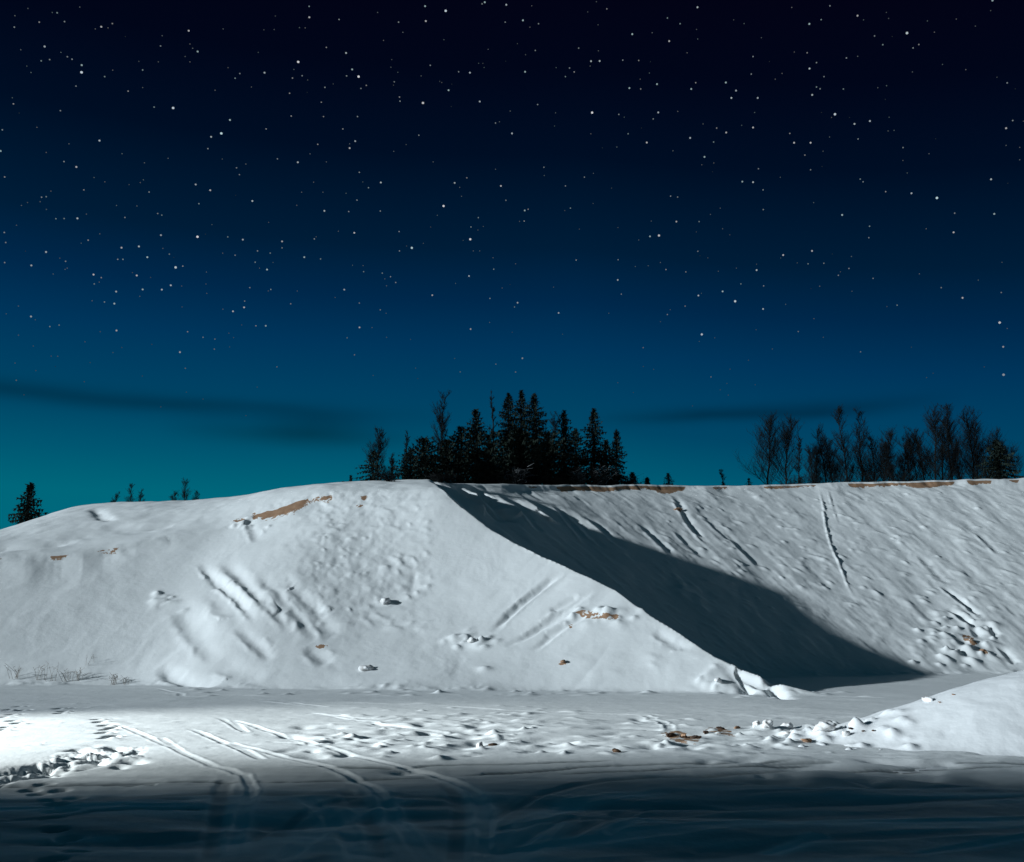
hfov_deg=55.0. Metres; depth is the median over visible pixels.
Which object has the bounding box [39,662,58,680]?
dry weed
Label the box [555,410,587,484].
spruce tree
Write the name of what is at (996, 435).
bare tree
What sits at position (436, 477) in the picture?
bush
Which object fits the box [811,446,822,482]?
bare tree
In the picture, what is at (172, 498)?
bare tree
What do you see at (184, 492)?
bare tree
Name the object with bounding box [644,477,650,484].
spruce tree
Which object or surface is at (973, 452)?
bare tree
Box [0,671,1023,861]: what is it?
ground
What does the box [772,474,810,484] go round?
bush
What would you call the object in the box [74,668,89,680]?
dry weed
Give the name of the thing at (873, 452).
bare tree
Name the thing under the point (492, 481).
bush
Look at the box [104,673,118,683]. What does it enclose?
dry weed
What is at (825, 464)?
bare tree
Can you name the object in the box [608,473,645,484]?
bush
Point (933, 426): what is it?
bare tree
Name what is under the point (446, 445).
spruce tree
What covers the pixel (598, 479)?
bush
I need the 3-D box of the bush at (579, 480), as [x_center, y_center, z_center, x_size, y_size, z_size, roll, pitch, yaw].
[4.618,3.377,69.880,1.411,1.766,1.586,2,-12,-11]
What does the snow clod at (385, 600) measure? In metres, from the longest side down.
0.562 x 0.443 x 0.342 m
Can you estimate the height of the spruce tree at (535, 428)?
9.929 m
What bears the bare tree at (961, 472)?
on the slope
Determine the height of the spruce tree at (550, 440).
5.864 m
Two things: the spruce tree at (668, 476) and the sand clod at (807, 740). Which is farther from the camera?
the spruce tree at (668, 476)
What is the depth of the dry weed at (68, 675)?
38.25 m
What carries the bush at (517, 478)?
on the slope
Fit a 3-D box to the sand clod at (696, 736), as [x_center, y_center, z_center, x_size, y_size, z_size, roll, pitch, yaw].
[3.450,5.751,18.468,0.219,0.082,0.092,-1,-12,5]
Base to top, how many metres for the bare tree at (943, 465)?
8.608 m
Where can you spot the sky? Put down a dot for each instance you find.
(310, 418)
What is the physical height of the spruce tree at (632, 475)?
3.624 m
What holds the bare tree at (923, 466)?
on the slope
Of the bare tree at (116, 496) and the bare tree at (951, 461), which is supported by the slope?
the bare tree at (951, 461)
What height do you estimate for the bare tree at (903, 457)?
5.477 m
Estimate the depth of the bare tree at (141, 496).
66.40 m
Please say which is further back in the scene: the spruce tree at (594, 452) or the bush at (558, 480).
the spruce tree at (594, 452)
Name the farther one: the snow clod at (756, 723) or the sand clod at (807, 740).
the snow clod at (756, 723)
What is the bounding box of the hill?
[0,481,818,697]
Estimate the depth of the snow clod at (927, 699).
18.23 m
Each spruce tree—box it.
[8,482,48,523]
[351,451,386,480]
[387,448,437,479]
[393,436,455,482]
[430,438,474,482]
[441,426,474,479]
[453,409,500,483]
[454,432,521,483]
[489,392,527,481]
[494,426,558,484]
[501,390,538,477]
[518,392,555,483]
[526,429,587,484]
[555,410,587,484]
[567,428,596,484]
[578,407,617,485]
[596,439,626,484]
[608,429,630,484]
[626,472,637,483]
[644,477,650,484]
[663,473,674,484]
[974,439,1023,478]
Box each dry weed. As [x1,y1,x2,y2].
[5,664,19,678]
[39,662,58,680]
[60,668,75,681]
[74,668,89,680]
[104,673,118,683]
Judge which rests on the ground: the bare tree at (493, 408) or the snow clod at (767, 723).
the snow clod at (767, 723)
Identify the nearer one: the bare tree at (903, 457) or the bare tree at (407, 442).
the bare tree at (407, 442)
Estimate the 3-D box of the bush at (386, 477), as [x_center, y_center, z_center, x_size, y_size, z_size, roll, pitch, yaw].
[-6.971,2.544,54.809,1.901,0.809,1.605,0,-12,0]
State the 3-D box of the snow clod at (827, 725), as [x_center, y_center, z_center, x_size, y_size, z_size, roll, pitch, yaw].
[5.707,5.397,17.966,0.458,0.204,0.277,-15,-25,14]
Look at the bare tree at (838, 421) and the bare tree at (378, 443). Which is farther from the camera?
the bare tree at (838, 421)
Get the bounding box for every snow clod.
[358,665,373,670]
[380,597,389,604]
[467,637,475,642]
[714,678,721,682]
[753,720,760,726]
[762,719,772,727]
[781,722,792,727]
[812,720,836,731]
[842,731,849,735]
[921,696,932,701]
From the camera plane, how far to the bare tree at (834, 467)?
85.37 m
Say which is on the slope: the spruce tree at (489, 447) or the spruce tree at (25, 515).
the spruce tree at (489, 447)
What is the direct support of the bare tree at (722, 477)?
on the slope
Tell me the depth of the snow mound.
17.25 m
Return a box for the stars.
[0,0,1023,415]
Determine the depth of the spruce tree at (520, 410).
76.48 m
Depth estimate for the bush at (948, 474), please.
77.10 m
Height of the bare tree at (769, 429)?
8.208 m
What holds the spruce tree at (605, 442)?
on the slope
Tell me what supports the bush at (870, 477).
on the slope
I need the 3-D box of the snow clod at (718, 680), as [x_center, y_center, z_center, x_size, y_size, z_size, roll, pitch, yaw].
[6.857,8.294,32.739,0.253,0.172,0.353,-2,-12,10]
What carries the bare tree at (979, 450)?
on the slope
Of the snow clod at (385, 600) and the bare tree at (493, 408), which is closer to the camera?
the snow clod at (385, 600)
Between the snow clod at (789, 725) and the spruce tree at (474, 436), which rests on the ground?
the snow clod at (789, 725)
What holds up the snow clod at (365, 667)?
on the hill
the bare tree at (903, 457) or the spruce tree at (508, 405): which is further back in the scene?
the bare tree at (903, 457)
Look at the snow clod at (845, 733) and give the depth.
17.57 m
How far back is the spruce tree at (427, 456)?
65.72 m
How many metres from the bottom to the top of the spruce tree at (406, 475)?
3.268 m
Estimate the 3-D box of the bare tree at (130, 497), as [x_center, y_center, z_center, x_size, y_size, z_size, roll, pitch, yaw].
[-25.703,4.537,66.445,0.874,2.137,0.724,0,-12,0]
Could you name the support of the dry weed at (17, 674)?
on the hill
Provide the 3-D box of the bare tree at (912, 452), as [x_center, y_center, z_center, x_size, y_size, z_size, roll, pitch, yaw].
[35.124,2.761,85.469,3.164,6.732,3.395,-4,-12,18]
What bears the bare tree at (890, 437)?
on the slope
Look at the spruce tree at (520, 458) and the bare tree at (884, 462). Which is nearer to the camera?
the spruce tree at (520, 458)
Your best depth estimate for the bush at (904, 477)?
76.88 m
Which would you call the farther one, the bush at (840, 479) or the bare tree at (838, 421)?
the bare tree at (838, 421)
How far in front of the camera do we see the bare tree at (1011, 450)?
84.62 m
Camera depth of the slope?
56.97 m
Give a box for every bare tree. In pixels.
[111,491,119,501]
[124,483,136,501]
[136,488,144,501]
[169,491,178,500]
[178,477,191,499]
[191,491,198,499]
[363,426,397,478]
[387,453,395,479]
[401,430,411,468]
[430,390,456,473]
[488,391,497,466]
[544,411,561,469]
[719,469,729,485]
[733,410,783,484]
[750,412,804,483]
[792,435,802,483]
[798,443,826,483]
[803,423,849,482]
[811,432,847,482]
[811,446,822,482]
[829,404,865,480]
[845,407,877,481]
[852,425,900,481]
[860,433,879,481]
[874,442,899,480]
[888,437,921,480]
[896,425,930,480]
[901,427,939,480]
[913,402,956,479]
[924,417,957,479]
[929,403,976,478]
[940,419,971,479]
[943,406,1007,478]
[959,419,987,477]
[965,426,1001,478]
[986,438,1023,478]
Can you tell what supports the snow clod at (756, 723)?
on the ground
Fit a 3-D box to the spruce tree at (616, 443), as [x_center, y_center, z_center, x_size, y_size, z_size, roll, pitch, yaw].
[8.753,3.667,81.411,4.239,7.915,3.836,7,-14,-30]
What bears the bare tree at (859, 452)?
on the slope
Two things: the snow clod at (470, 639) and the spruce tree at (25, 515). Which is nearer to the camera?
the snow clod at (470, 639)
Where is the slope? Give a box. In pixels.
[376,478,1023,686]
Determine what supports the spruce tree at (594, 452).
on the slope
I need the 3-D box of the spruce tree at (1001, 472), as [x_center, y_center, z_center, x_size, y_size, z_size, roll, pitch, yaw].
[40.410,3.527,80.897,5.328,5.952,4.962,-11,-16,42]
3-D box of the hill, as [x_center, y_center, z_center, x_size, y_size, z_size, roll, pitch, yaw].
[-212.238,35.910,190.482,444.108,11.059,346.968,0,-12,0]
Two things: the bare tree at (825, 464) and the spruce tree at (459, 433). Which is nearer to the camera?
the spruce tree at (459, 433)
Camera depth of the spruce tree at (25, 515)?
63.23 m
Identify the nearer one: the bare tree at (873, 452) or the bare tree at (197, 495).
the bare tree at (197, 495)
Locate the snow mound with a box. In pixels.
[776,670,1023,772]
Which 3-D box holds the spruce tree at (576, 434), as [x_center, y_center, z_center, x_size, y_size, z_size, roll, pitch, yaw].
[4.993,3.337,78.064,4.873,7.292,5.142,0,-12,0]
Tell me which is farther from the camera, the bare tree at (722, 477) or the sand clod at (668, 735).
the bare tree at (722, 477)
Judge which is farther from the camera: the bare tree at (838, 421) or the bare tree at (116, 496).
the bare tree at (838, 421)
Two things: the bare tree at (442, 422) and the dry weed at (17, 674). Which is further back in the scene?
the bare tree at (442, 422)
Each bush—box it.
[373,470,400,481]
[423,469,460,482]
[468,472,506,483]
[496,463,534,484]
[544,474,576,484]
[568,466,585,484]
[586,463,621,485]
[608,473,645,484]
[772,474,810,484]
[825,472,862,481]
[857,470,896,481]
[878,469,927,480]
[930,468,967,479]
[958,464,999,478]
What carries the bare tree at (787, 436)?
on the slope
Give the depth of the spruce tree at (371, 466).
61.81 m
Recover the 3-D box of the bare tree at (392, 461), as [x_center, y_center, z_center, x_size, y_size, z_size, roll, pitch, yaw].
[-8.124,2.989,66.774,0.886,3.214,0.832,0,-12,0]
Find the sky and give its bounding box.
[0,0,1023,529]
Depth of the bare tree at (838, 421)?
90.06 m
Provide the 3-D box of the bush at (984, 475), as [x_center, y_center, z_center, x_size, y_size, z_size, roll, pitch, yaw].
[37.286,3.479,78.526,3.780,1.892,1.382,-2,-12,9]
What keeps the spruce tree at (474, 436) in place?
on the slope
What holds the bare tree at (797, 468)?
on the slope
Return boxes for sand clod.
[666,733,676,737]
[690,735,701,738]
[801,738,811,741]
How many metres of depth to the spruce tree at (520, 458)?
70.50 m
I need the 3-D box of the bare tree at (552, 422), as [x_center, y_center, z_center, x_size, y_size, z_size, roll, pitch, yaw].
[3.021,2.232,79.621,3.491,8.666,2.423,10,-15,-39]
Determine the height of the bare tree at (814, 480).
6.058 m

